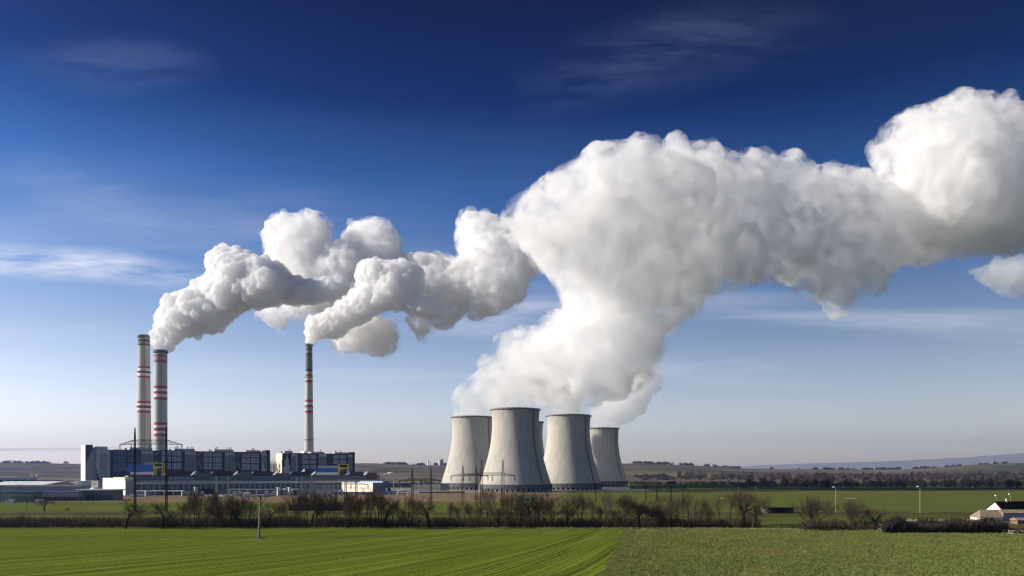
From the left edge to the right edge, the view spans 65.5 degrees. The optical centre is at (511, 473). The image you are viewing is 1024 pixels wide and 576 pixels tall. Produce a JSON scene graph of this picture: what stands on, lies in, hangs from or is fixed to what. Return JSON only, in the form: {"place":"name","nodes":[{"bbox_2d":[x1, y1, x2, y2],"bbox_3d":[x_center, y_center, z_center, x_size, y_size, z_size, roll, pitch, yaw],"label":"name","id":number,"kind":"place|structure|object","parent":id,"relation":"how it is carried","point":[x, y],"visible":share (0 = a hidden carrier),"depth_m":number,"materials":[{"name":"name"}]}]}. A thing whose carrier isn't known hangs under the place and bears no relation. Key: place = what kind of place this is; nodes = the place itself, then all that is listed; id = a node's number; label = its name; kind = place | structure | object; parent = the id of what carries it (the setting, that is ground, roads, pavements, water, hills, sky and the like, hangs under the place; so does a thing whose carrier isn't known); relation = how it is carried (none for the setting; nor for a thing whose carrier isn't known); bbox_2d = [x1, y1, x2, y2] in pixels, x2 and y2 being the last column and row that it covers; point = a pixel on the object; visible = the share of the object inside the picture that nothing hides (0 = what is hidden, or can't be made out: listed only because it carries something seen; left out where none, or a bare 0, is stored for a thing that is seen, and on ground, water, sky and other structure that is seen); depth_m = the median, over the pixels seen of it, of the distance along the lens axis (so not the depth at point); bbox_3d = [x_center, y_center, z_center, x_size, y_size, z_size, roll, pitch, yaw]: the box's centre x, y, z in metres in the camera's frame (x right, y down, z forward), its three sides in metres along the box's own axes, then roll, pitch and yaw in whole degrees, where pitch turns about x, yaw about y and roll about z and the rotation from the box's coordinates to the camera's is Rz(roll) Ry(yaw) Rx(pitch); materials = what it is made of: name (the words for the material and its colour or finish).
{"place":"outdoors","nodes":[
{"label":"outdoors","id":0,"kind":"place"},
{"bbox_2d":[0,502,541,511],"bbox_3d":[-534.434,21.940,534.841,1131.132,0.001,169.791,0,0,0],"label":"green meadow","id":1,"kind":"structure","parent":0,"point":[75,507],"depth_m":531.01,"materials":[{"name":"plant"}]},
{"bbox_2d":[119,426,182,511],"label":"pylon","id":2,"kind":"object","parent":1,"relation":"on","point":[166,445],"visible":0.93,"depth_m":459.65,"materials":[{"name":"black metal"}]},
{"bbox_2d":[317,481,368,502],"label":"pylon","id":3,"kind":"object","parent":1,"relation":"on","point":[345,485],"visible":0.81,"depth_m":499.74,"materials":[{"name":"black metal"}]},
{"bbox_2d":[398,468,442,509],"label":"pylon","id":4,"kind":"object","parent":1,"relation":"on","point":[411,479],"visible":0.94,"depth_m":479.54,"materials":[{"name":"black metal"}]},
{"bbox_2d":[450,465,488,505],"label":"pylon","id":5,"kind":"object","parent":1,"relation":"on","point":[469,480],"visible":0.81,"depth_m":529.64,"materials":[{"name":"grey metal"}]},
{"bbox_2d":[46,493,564,501],"bbox_3d":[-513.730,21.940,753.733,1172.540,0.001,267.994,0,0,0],"label":"ploughed strip","id":6,"kind":"object","parent":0,"point":[449,497],"depth_m":730.98,"materials":[{"name":"soil"}]},
{"bbox_2d":[42,491,85,500],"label":"garage row","id":7,"kind":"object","parent":6,"relation":"on","point":[60,495],"visible":0.58,"depth_m":639.84,"materials":[{"name":"metal"}]},
{"bbox_2d":[75,489,125,499],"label":"canopy building","id":8,"kind":"structure","parent":6,"relation":"on","point":[105,494],"depth_m":650.00,"materials":[{"name":"white paint"}]},
{"bbox_2d":[285,492,395,494],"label":"pipe rack","id":9,"kind":"object","parent":6,"relation":"on","point":[340,493],"visible":0.32,"depth_m":812.00,"materials":[{"name":"metal"}]},
{"bbox_2d":[0,528,623,575],"bbox_3d":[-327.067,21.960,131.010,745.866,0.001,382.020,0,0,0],"label":"wheat field","id":10,"kind":"structure","parent":0,"point":[274,552],"depth_m":221.62,"materials":[{"name":"plant"}]},
{"bbox_2d":[249,494,268,538],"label":"utility pole","id":11,"kind":"object","parent":10,"relation":"on","point":[259,519],"visible":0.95,"depth_m":268.70,"materials":[{"name":"concrete"}]},
{"bbox_2d":[0,512,974,513],"bbox_3d":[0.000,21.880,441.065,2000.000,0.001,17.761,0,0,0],"label":"embankment track","id":12,"kind":"structure","parent":0,"point":[469,512],"depth_m":436.65,"materials":[{"name":"plant"}]},
{"bbox_2d":[0,462,1023,528],"bbox_3d":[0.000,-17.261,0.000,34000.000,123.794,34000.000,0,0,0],"label":"terrain","id":13,"kind":"structure","parent":0,"point":[68,472],"depth_m":3552.61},
{"bbox_2d":[0,491,12,501],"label":"office block","id":14,"kind":"structure","parent":13,"relation":"on","point":[5,495],"depth_m":612.00,"materials":[{"name":"glass"}]},
{"bbox_2d":[0,480,35,490],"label":"warehouse","id":15,"kind":"structure","parent":13,"relation":"on","point":[3,486],"depth_m":781.76,"materials":[{"name":"white paint"}]},
{"bbox_2d":[0,478,41,481],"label":"back shed","id":16,"kind":"structure","parent":13,"relation":"on","point":[12,479],"depth_m":1120.00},
{"bbox_2d":[12,491,42,501],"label":"office block","id":17,"kind":"structure","parent":13,"relation":"on","point":[18,496],"depth_m":606.00,"materials":[{"name":"glass"}]},
{"bbox_2d":[7,485,89,490],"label":"long shed","id":18,"kind":"structure","parent":13,"relation":"on","point":[41,487],"depth_m":740.00,"materials":[{"name":"metal"}]},
{"bbox_2d":[19,480,79,484],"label":"warehouse","id":19,"kind":"structure","parent":13,"relation":"on","point":[49,482],"depth_m":789.78,"materials":[{"name":"white paint"}]},
{"bbox_2d":[75,481,97,488],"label":"white workshop","id":20,"kind":"structure","parent":13,"relation":"on","point":[93,483],"depth_m":830.00,"materials":[{"name":"paint"}]},
{"bbox_2d":[118,499,151,528],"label":"bare tree","id":21,"kind":"object","parent":13,"relation":"on","point":[131,512],"visible":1,"depth_m":319.12,"materials":[{"name":"brown plant"}]},
{"bbox_2d":[126,462,154,474],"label":"conveyor house","id":22,"kind":"structure","parent":13,"relation":"on","point":[147,466],"depth_m":1060.00,"materials":[{"name":"blue paint"}]},
{"bbox_2d":[146,499,180,528],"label":"bare tree","id":23,"kind":"object","parent":13,"relation":"on","point":[162,515],"visible":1,"depth_m":318.03,"materials":[{"name":"brown plant"}]},
{"bbox_2d":[210,499,239,527],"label":"bare tree","id":24,"kind":"object","parent":13,"relation":"on","point":[222,515],"visible":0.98,"depth_m":320.42,"materials":[{"name":"brown plant"}]},
{"bbox_2d":[103,477,384,494],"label":"turbine hall","id":25,"kind":"structure","parent":13,"relation":"on","point":[177,487],"depth_m":856.78,"materials":[{"name":"metal"}]},
{"bbox_2d":[125,471,379,480],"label":"bunker gallery","id":26,"kind":"object","parent":25,"relation":"on","point":[253,475],"visible":0.9,"depth_m":909.47,"materials":[{"name":"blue metal"}]},
{"bbox_2d":[229,489,298,495],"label":"pipeline","id":27,"kind":"object","parent":13,"relation":"on","point":[264,489],"visible":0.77,"depth_m":794.73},
{"bbox_2d":[313,466,337,474],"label":"conveyor house","id":28,"kind":"structure","parent":13,"relation":"on","point":[326,470],"depth_m":1180.00,"materials":[{"name":"blue paint"}]},
{"bbox_2d":[341,503,355,527],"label":"bare tree","id":29,"kind":"object","parent":13,"relation":"on","point":[347,510],"visible":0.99,"depth_m":319.75,"materials":[{"name":"brown plant"}]},
{"bbox_2d":[341,481,388,491],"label":"white hall","id":30,"kind":"structure","parent":13,"relation":"on","point":[376,486],"depth_m":876.00,"materials":[{"name":"paint"}]},
{"bbox_2d":[359,486,386,527],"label":"bare tree","id":31,"kind":"object","parent":13,"relation":"on","point":[372,496],"visible":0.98,"depth_m":318.65,"materials":[{"name":"brown plant"}]},
{"bbox_2d":[389,483,410,487],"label":"pump house","id":32,"kind":"structure","parent":13,"relation":"on","point":[403,485],"depth_m":1250.00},
{"bbox_2d":[404,494,443,527],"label":"bare tree","id":33,"kind":"object","parent":13,"relation":"on","point":[425,510],"visible":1,"depth_m":320.75,"materials":[{"name":"brown plant"}]},
{"bbox_2d":[412,484,440,490],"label":"perimeter wall","id":34,"kind":"structure","parent":13,"relation":"on","point":[426,487],"depth_m":1010.00,"materials":[{"name":"grey concrete"}]},
{"bbox_2d":[462,459,515,508],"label":"pylon","id":35,"kind":"object","parent":13,"relation":"on","point":[481,470],"visible":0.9,"depth_m":449.58,"materials":[{"name":"grey metal"}]},
{"bbox_2d":[3,460,1007,469],"bbox_3d":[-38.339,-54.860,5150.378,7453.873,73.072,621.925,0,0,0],"label":"ridge trees","id":36,"kind":"object","parent":13,"relation":"on","point":[686,463],"visible":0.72,"depth_m":4985.37,"materials":[{"name":"brown wood"}]},
{"bbox_2d":[389,480,754,484],"bbox_3d":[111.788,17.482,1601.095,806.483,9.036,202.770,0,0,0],"label":"roadside scrub","id":37,"kind":"object","parent":13,"relation":"on","point":[667,482],"visible":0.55,"depth_m":1599.36,"materials":[{"name":"plant"}]},
{"bbox_2d":[597,491,617,527],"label":"bare tree","id":38,"kind":"object","parent":13,"relation":"on","point":[606,496],"visible":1,"depth_m":318.32,"materials":[{"name":"brown plant"}]},
{"bbox_2d":[664,495,686,527],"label":"bare tree","id":39,"kind":"object","parent":13,"relation":"on","point":[677,505],"visible":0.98,"depth_m":320.83,"materials":[{"name":"brown plant"}]},
{"bbox_2d":[674,491,695,527],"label":"bare tree","id":40,"kind":"object","parent":13,"relation":"on","point":[688,504],"visible":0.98,"depth_m":319.81,"materials":[{"name":"brown plant"}]},
{"bbox_2d":[737,494,777,527],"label":"bare tree","id":41,"kind":"object","parent":13,"relation":"on","point":[756,513],"visible":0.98,"depth_m":318.09,"materials":[{"name":"brown plant"}]},
{"bbox_2d":[761,507,794,512],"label":"wagon shed","id":42,"kind":"structure","parent":13,"relation":"on","point":[778,509],"depth_m":440.00,"materials":[{"name":"black"}]},
{"bbox_2d":[783,494,840,520],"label":"bare tree","id":43,"kind":"object","parent":13,"relation":"on","point":[810,507],"visible":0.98,"depth_m":317.25,"materials":[{"name":"brown plant"}]},
{"bbox_2d":[633,470,1023,479],"bbox_3d":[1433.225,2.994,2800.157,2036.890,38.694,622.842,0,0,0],"label":"woodland","id":44,"kind":"object","parent":13,"relation":"on","point":[928,475],"visible":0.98,"depth_m":2675.37,"materials":[{"name":"plant"}]},
{"bbox_2d":[733,477,1023,487],"bbox_3d":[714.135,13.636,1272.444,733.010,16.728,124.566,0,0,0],"label":"treeline","id":45,"kind":"object","parent":13,"relation":"on","point":[847,483],"visible":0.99,"depth_m":1245.48,"materials":[{"name":"plant"}]},
{"bbox_2d":[0,514,1023,527],"bbox_3d":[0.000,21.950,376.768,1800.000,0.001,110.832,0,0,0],"label":"rough meadow","id":46,"kind":"structure","parent":0,"point":[768,521],"depth_m":407.42,"materials":[{"name":"green plant"}]},
{"bbox_2d":[175,501,191,526],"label":"bare tree","id":47,"kind":"object","parent":46,"relation":"on","point":[182,509],"visible":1,"depth_m":324.13,"materials":[{"name":"brown plant"}]},
{"bbox_2d":[187,490,212,526],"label":"bare tree","id":48,"kind":"object","parent":46,"relation":"on","point":[196,499],"visible":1,"depth_m":321.90,"materials":[{"name":"brown plant"}]},
{"bbox_2d":[202,489,224,522],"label":"bare tree","id":49,"kind":"object","parent":46,"relation":"on","point":[216,495],"visible":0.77,"depth_m":331.41,"materials":[{"name":"brown plant"}]},
{"bbox_2d":[200,497,242,527],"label":"bare tree","id":50,"kind":"object","parent":46,"relation":"on","point":[218,505],"visible":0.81,"depth_m":323.32,"materials":[{"name":"brown plant"}]},
{"bbox_2d":[221,504,240,526],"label":"bare tree","id":51,"kind":"object","parent":46,"relation":"on","point":[233,515],"visible":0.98,"depth_m":322.14,"materials":[{"name":"brown plant"}]},
{"bbox_2d":[234,495,254,519],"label":"bare tree","id":52,"kind":"object","parent":46,"relation":"on","point":[242,502],"visible":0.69,"depth_m":334.71,"materials":[{"name":"brown plant"}]},
{"bbox_2d":[241,501,258,526],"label":"bare tree","id":53,"kind":"object","parent":46,"relation":"on","point":[250,505],"visible":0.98,"depth_m":324.29,"materials":[{"name":"brown plant"}]},
{"bbox_2d":[254,498,287,523],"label":"bare tree","id":54,"kind":"object","parent":46,"relation":"on","point":[275,508],"visible":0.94,"depth_m":324.31,"materials":[{"name":"brown plant"}]},
{"bbox_2d":[280,491,309,527],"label":"bare tree","id":55,"kind":"object","parent":46,"relation":"on","point":[299,502],"visible":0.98,"depth_m":322.82,"materials":[{"name":"brown plant"}]},
{"bbox_2d":[295,490,313,520],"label":"bare tree","id":56,"kind":"object","parent":46,"relation":"on","point":[306,507],"visible":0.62,"depth_m":327.61,"materials":[{"name":"brown plant"}]},
{"bbox_2d":[302,488,327,524],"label":"bare tree","id":57,"kind":"object","parent":46,"relation":"on","point":[316,497],"visible":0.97,"depth_m":324.94,"materials":[{"name":"brown plant"}]},
{"bbox_2d":[319,491,340,519],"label":"bare tree","id":58,"kind":"object","parent":46,"relation":"on","point":[334,498],"visible":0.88,"depth_m":336.09,"materials":[{"name":"brown plant"}]},
{"bbox_2d":[336,490,362,526],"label":"bare tree","id":59,"kind":"object","parent":46,"relation":"on","point":[349,498],"visible":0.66,"depth_m":323.74,"materials":[{"name":"brown plant"}]},
{"bbox_2d":[343,495,365,527],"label":"bare tree","id":60,"kind":"object","parent":46,"relation":"on","point":[359,504],"visible":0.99,"depth_m":321.38,"materials":[{"name":"brown plant"}]},
{"bbox_2d":[1,513,753,523],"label":"shrubbery","id":61,"kind":"object","parent":46,"relation":"on","point":[21,518],"visible":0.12,"depth_m":358.33,"materials":[{"name":"plant"}]},
{"bbox_2d":[366,494,390,527],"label":"bare tree","id":62,"kind":"object","parent":46,"relation":"on","point":[383,499],"visible":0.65,"depth_m":321.42,"materials":[{"name":"brown plant"}]},
{"bbox_2d":[377,497,406,527],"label":"bare tree","id":63,"kind":"object","parent":46,"relation":"on","point":[387,513],"visible":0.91,"depth_m":321.86,"materials":[{"name":"brown plant"}]},
{"bbox_2d":[7,526,875,530],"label":"dry grass","id":64,"kind":"structure","parent":46,"relation":"on","point":[447,527],"depth_m":319.48,"materials":[{"name":"plant"}]},
{"bbox_2d":[0,512,884,530],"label":"undergrowth","id":65,"kind":"object","parent":46,"relation":"on","point":[5,522],"visible":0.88,"depth_m":323.31,"materials":[{"name":"plant"}]},
{"bbox_2d":[475,487,495,519],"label":"bare tree","id":66,"kind":"object","parent":46,"relation":"on","point":[485,492],"visible":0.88,"depth_m":339.97,"materials":[{"name":"brown plant"}]},
{"bbox_2d":[486,507,513,527],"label":"bare tree","id":67,"kind":"object","parent":46,"relation":"on","point":[505,510],"visible":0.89,"depth_m":322.87,"materials":[{"name":"brown plant"}]},
{"bbox_2d":[500,490,520,525],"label":"bare tree","id":68,"kind":"object","parent":46,"relation":"on","point":[506,503],"visible":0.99,"depth_m":321.06,"materials":[{"name":"brown plant"}]},
{"bbox_2d":[502,489,548,527],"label":"bare tree","id":69,"kind":"object","parent":46,"relation":"on","point":[518,510],"visible":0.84,"depth_m":324.58,"materials":[{"name":"brown plant"}]},
{"bbox_2d":[522,488,555,520],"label":"bare tree","id":70,"kind":"object","parent":46,"relation":"on","point":[542,501],"visible":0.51,"depth_m":331.81,"materials":[{"name":"brown plant"}]},
{"bbox_2d":[522,490,569,524],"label":"bare tree","id":71,"kind":"object","parent":46,"relation":"on","point":[547,508],"visible":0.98,"depth_m":324.00,"materials":[{"name":"brown plant"}]},
{"bbox_2d":[557,497,582,521],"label":"bare tree","id":72,"kind":"object","parent":46,"relation":"on","point":[567,513],"visible":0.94,"depth_m":329.20,"materials":[{"name":"brown plant"}]},
{"bbox_2d":[569,494,590,520],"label":"bare tree","id":73,"kind":"object","parent":46,"relation":"on","point":[583,503],"visible":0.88,"depth_m":331.32,"materials":[{"name":"brown plant"}]},
{"bbox_2d":[617,492,638,526],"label":"bare tree","id":74,"kind":"object","parent":46,"relation":"on","point":[623,502],"visible":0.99,"depth_m":323.16,"materials":[{"name":"brown plant"}]},
{"bbox_2d":[621,497,657,526],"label":"bare tree","id":75,"kind":"object","parent":46,"relation":"on","point":[630,512],"visible":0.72,"depth_m":326.50,"materials":[{"name":"brown plant"}]},
{"bbox_2d":[639,499,665,518],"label":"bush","id":76,"kind":"object","parent":46,"relation":"on","point":[655,512],"visible":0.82,"depth_m":327.03,"materials":[{"name":"brown plant"}]},
{"bbox_2d":[648,502,677,526],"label":"bare tree","id":77,"kind":"object","parent":46,"relation":"on","point":[660,515],"visible":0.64,"depth_m":326.05,"materials":[{"name":"brown plant"}]},
{"bbox_2d":[648,497,683,526],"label":"bare tree","id":78,"kind":"object","parent":46,"relation":"on","point":[666,512],"visible":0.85,"depth_m":323.30,"materials":[{"name":"brown plant"}]},
{"bbox_2d":[685,501,710,525],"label":"bare tree","id":79,"kind":"object","parent":46,"relation":"on","point":[696,510],"visible":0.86,"depth_m":331.30,"materials":[{"name":"brown plant"}]},
{"bbox_2d":[721,484,768,527],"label":"bare tree","id":80,"kind":"object","parent":46,"relation":"on","point":[742,509],"visible":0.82,"depth_m":323.47,"materials":[{"name":"brown plant"}]},
{"bbox_2d":[837,497,871,525],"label":"bare tree","id":81,"kind":"object","parent":46,"relation":"on","point":[850,507],"visible":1,"depth_m":310.01,"materials":[{"name":"brown plant"}]},
{"bbox_2d":[985,499,1023,509],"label":"farmhouse","id":82,"kind":"object","parent":46,"relation":"on","point":[1006,504],"visible":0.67,"depth_m":388.75,"materials":[{"name":"white paint"}]},
{"bbox_2d":[0,0,1023,466],"label":"sky","id":83,"kind":"structure","parent":0,"point":[729,233],"materials":[{"name":"blue"}]},
{"bbox_2d":[391,484,649,492],"bbox_3d":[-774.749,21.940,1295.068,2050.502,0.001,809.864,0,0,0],"label":"plant yard","id":84,"kind":"structure","parent":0,"point":[604,488],"depth_m":1033.77,"materials":[{"name":"concrete"}]},
{"bbox_2d":[136,334,151,447],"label":"chimney","id":85,"kind":"object","parent":84,"relation":"on","point":[143,406],"visible":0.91,"depth_m":1291.70,"materials":[{"name":"concrete"}]},
{"bbox_2d":[153,463,164,474],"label":"gantry crane","id":86,"kind":"object","parent":84,"relation":"on","point":[156,466],"visible":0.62,"depth_m":1055.08,"materials":[{"name":"yellow paint"}]},
{"bbox_2d":[153,349,167,450],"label":"chimney","id":87,"kind":"object","parent":84,"relation":"on","point":[160,392],"visible":0.86,"depth_m":1271.37,"materials":[{"name":"concrete"}]},
{"bbox_2d":[81,445,269,487],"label":"boiler house","id":88,"kind":"structure","parent":84,"relation":"on","point":[95,461],"depth_m":1220.98,"materials":[{"name":"metal"}]},
{"bbox_2d":[114,463,125,470],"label":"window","id":89,"kind":"structure","parent":88,"relation":"in","point":[117,466],"depth_m":1178.05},
{"bbox_2d":[304,343,313,452],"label":"chimney","id":90,"kind":"object","parent":84,"relation":"on","point":[309,440],"visible":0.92,"depth_m":1414.25,"materials":[{"name":"concrete"}]},
{"bbox_2d":[276,449,354,474],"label":"boiler house","id":91,"kind":"structure","parent":84,"relation":"on","point":[290,461],"depth_m":1371.31,"materials":[{"name":"metal"}]},
{"bbox_2d":[440,415,491,489],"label":"cooling tower","id":92,"kind":"structure","parent":84,"relation":"on","point":[470,442],"depth_m":1069.80,"materials":[{"name":"concrete"}]},
{"bbox_2d":[478,407,554,492],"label":"cooling tower","id":93,"kind":"structure","parent":84,"relation":"on","point":[515,445],"depth_m":937.87,"materials":[{"name":"concrete"}]},
{"bbox_2d":[539,421,544,457],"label":"cooling tower","id":94,"kind":"structure","parent":84,"relation":"on","point":[541,432],"depth_m":1187.89,"materials":[{"name":"concrete"}]},
{"bbox_2d":[544,414,603,490],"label":"cooling tower","id":95,"kind":"structure","parent":84,"relation":"on","point":[570,465],"depth_m":1039.70,"materials":[{"name":"concrete"}]},
{"bbox_2d":[590,427,628,486],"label":"cooling tower","id":96,"kind":"structure","parent":84,"relation":"on","point":[606,454],"depth_m":1341.47,"materials":[{"name":"concrete"}]},
{"bbox_2d":[598,529,635,575],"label":"field margin","id":97,"kind":"object","parent":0,"point":[616,563],"visible":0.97,"depth_m":213.12,"materials":[{"name":"green plant"}]},
{"bbox_2d":[533,491,1023,511],"bbox_3d":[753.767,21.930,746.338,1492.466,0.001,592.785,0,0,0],"label":"young crop field","id":98,"kind":"structure","parent":0,"point":[932,501],"depth_m":701.30,"materials":[{"name":"plant"}]},
{"bbox_2d":[621,527,1023,575],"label":"rapeseed field","id":99,"kind":"structure","parent":0,"point":[760,552],"depth_m":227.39,"materials":[{"name":"green plant"}]},
{"bbox_2d":[856,504,890,529],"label":"bare tree","id":100,"kind":"object","parent":99,"relation":"on","point":[879,516],"visible":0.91,"depth_m":307.74,"materials":[{"name":"brown plant"}]},
{"bbox_2d":[878,513,1009,532],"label":"hedge","id":101,"kind":"object","parent":99,"relation":"on","point":[897,524],"visible":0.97,"depth_m":293.59,"materials":[{"name":"plant"}]},
{"bbox_2d":[1001,525,1023,532],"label":"bush","id":102,"kind":"object","parent":99,"relation":"on","point":[1014,529],"visible":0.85,"depth_m":293.07,"materials":[{"name":"plant"}]},
{"bbox_2d":[629,483,1023,488],"bbox_3d":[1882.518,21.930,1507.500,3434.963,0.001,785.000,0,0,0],"label":"shaded crop field","id":103,"kind":"structure","parent":0,"point":[692,486],"depth_m":1256.32,"materials":[{"name":"plant"}]},
{"bbox_2d":[731,453,1023,469],"bbox_3d":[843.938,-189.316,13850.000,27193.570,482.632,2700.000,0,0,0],"label":"distant hills","id":104,"kind":"structure","parent":0,"point":[976,460],"depth_m":13362.34,"materials":[{"name":"grey"}]},
{"bbox_2d":[970,510,1003,520],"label":"barn","id":105,"kind":"structure","parent":0,"point":[995,514],"depth_m":373.98,"materials":[{"name":"white paint"}]},
{"bbox_2d":[999,510,1023,520],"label":"barn","id":106,"kind":"structure","parent":0,"point":[1008,514],"depth_m":372.50,"materials":[{"name":"tile"}]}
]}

